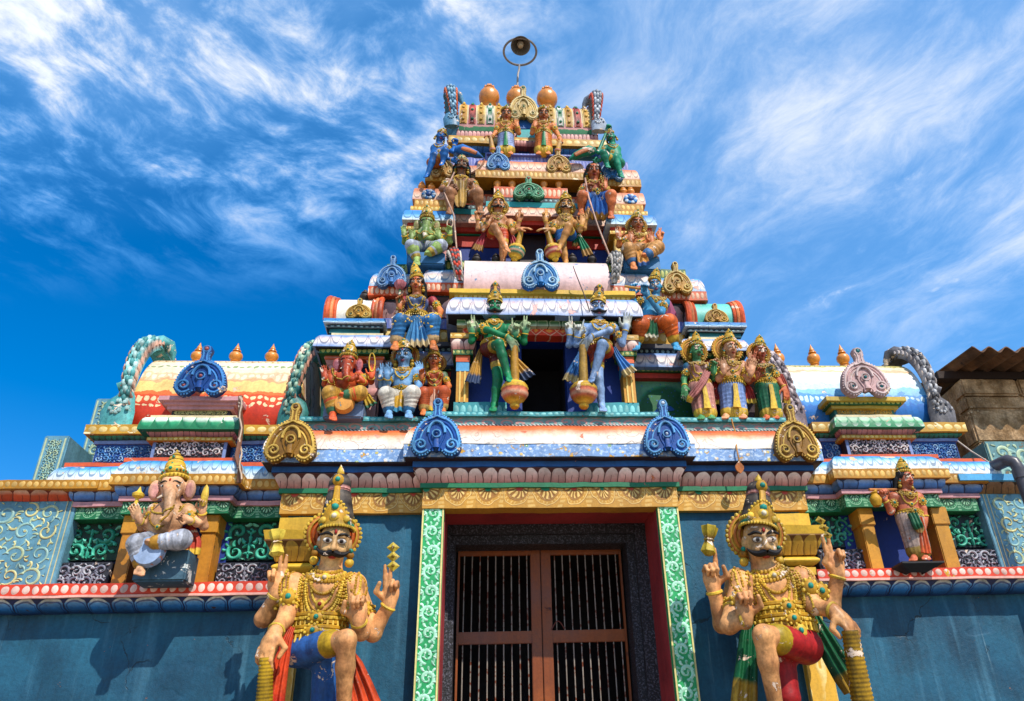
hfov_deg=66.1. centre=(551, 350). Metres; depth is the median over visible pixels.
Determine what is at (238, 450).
hanging cord
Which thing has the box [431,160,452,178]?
horseshoe medallion
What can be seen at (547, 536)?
temple gateway
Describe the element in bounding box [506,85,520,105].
pot finial
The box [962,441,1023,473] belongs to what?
parapet slab
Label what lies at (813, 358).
pot finial
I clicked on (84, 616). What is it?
side shrine
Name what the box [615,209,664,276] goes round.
temple statue
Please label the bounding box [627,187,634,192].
pot finial
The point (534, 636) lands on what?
door
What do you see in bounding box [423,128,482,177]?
crouching statue
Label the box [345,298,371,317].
horseshoe medallion
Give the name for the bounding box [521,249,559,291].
horseshoe medallion
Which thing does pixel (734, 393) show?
temple statue
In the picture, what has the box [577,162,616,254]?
temple statue
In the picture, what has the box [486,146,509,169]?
horseshoe medallion
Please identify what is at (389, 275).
horseshoe medallion
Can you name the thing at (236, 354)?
pot finial
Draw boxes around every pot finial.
[191,343,201,360]
[229,343,242,360]
[265,344,278,361]
[359,290,368,299]
[418,181,425,187]
[428,183,434,188]
[472,253,480,260]
[479,83,499,105]
[491,253,499,260]
[493,180,500,186]
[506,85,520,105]
[508,180,515,186]
[537,85,556,107]
[540,181,547,186]
[555,181,562,187]
[568,253,576,262]
[587,254,596,262]
[619,187,626,192]
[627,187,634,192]
[774,344,784,361]
[807,345,819,365]
[836,344,849,365]
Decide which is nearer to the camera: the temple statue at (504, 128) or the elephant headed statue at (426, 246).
the elephant headed statue at (426, 246)
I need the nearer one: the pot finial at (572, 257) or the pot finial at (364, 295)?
the pot finial at (364, 295)
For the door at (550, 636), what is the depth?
7.41 m
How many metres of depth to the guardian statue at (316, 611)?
6.04 m
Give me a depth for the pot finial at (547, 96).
11.69 m
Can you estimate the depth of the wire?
8.15 m
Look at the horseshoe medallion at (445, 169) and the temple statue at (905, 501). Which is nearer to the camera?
the temple statue at (905, 501)
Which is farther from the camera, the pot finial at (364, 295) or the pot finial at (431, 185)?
the pot finial at (431, 185)
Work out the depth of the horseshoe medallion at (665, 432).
7.22 m
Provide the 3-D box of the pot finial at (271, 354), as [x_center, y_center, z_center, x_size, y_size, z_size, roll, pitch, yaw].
[-3.162,0.081,8.880,0.150,0.358,0.150,1,-30,-5]
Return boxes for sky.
[0,0,1023,479]
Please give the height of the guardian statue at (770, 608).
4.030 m
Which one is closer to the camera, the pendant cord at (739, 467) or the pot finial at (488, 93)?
the pendant cord at (739, 467)
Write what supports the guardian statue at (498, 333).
on the temple gateway
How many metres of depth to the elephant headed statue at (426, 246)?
8.94 m
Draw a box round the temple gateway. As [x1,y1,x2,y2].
[261,84,838,700]
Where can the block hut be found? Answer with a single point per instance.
(982, 392)
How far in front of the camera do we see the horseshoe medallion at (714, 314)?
8.74 m
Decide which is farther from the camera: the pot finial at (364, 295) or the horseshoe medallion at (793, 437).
the pot finial at (364, 295)
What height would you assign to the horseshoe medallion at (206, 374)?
0.572 m
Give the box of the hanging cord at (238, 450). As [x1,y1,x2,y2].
[234,395,243,482]
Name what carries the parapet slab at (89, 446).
on the side shrine at (84, 616)
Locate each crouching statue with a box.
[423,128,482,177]
[569,124,624,177]
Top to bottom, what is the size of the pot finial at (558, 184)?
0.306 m
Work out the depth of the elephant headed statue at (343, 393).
7.57 m
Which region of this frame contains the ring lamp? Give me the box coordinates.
[503,36,536,84]
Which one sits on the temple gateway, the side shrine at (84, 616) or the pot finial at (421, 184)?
the pot finial at (421, 184)
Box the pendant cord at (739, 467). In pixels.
[731,418,743,473]
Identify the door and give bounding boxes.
[454,550,543,700]
[540,549,631,700]
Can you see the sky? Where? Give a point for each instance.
(849, 174)
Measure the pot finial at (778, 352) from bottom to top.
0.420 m
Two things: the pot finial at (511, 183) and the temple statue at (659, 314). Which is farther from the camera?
the pot finial at (511, 183)
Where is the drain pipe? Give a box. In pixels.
[989,455,1023,503]
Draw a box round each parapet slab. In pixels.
[32,436,92,479]
[83,399,108,461]
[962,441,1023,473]
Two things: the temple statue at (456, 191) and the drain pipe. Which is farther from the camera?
the temple statue at (456, 191)
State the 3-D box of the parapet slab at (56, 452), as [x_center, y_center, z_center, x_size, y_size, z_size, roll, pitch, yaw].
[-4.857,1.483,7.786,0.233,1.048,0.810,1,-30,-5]
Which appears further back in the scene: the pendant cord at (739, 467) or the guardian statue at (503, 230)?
the guardian statue at (503, 230)
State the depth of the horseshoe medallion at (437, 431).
7.05 m
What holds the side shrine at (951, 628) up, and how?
on the ground
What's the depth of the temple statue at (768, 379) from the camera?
8.04 m
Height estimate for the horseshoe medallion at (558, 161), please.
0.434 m
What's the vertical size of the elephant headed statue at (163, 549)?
1.185 m
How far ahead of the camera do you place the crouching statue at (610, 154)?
10.25 m
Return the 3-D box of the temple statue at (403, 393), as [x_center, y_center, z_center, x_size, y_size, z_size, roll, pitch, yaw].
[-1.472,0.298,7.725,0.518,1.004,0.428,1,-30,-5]
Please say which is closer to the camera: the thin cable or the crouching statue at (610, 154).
the thin cable
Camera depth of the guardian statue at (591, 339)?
7.88 m
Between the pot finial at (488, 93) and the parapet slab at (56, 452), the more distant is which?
the pot finial at (488, 93)
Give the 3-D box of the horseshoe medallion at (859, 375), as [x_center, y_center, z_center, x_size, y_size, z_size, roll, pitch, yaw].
[3.347,0.230,8.462,0.533,0.594,0.109,1,-30,-5]
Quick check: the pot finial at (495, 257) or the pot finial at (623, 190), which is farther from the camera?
the pot finial at (623, 190)
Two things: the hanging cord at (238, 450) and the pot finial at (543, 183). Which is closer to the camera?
the hanging cord at (238, 450)
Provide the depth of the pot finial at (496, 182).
10.07 m
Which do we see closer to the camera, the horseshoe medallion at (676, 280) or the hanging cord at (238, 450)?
the hanging cord at (238, 450)
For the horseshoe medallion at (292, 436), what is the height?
0.588 m
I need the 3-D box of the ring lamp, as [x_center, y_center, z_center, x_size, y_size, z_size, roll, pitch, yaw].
[-0.470,-4.255,11.883,0.537,1.043,0.539,-24,-36,33]
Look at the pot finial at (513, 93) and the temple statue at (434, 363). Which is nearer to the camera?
the temple statue at (434, 363)
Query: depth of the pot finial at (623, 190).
10.23 m
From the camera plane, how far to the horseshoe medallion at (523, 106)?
11.05 m
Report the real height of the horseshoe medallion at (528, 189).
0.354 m
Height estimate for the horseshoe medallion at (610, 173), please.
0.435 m
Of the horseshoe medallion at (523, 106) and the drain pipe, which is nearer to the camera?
the drain pipe
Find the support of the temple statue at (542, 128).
on the temple gateway
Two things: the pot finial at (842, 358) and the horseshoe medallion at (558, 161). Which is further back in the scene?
the horseshoe medallion at (558, 161)
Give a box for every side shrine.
[0,335,323,700]
[746,346,1023,700]
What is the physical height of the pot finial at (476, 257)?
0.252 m
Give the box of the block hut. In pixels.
[921,346,1023,457]
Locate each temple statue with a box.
[376,338,426,418]
[390,262,443,350]
[418,344,451,415]
[439,154,484,247]
[483,105,520,157]
[530,105,563,157]
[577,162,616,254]
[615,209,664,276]
[624,268,681,350]
[679,331,717,419]
[709,328,757,418]
[746,334,790,419]
[868,456,944,574]
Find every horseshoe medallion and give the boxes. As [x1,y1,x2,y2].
[173,345,227,397]
[263,403,316,463]
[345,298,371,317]
[376,255,406,289]
[410,398,461,458]
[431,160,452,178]
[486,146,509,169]
[510,85,538,122]
[513,176,544,201]
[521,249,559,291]
[546,151,570,172]
[601,165,623,182]
[643,399,690,457]
[662,261,692,296]
[704,303,728,321]
[773,404,820,462]
[840,347,890,397]
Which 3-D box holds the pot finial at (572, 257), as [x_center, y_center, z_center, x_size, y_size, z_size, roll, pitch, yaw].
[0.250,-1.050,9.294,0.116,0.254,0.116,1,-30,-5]
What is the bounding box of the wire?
[957,441,988,461]
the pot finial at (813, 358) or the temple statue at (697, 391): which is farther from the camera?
the pot finial at (813, 358)
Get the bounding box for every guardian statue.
[254,465,399,700]
[465,280,534,411]
[472,189,532,261]
[536,191,592,262]
[563,283,636,411]
[701,474,873,700]
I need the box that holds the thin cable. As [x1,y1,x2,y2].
[573,266,589,311]
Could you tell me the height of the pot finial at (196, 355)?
0.371 m
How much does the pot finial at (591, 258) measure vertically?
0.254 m
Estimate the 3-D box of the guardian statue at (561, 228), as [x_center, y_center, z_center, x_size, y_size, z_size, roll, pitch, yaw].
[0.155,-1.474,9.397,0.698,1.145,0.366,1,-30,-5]
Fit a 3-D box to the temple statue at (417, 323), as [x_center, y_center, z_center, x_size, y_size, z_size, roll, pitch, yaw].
[-1.405,-0.458,8.294,0.534,1.280,0.455,1,-30,-5]
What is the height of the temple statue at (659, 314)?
1.216 m
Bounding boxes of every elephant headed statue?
[125,450,208,587]
[320,340,376,422]
[400,203,453,273]

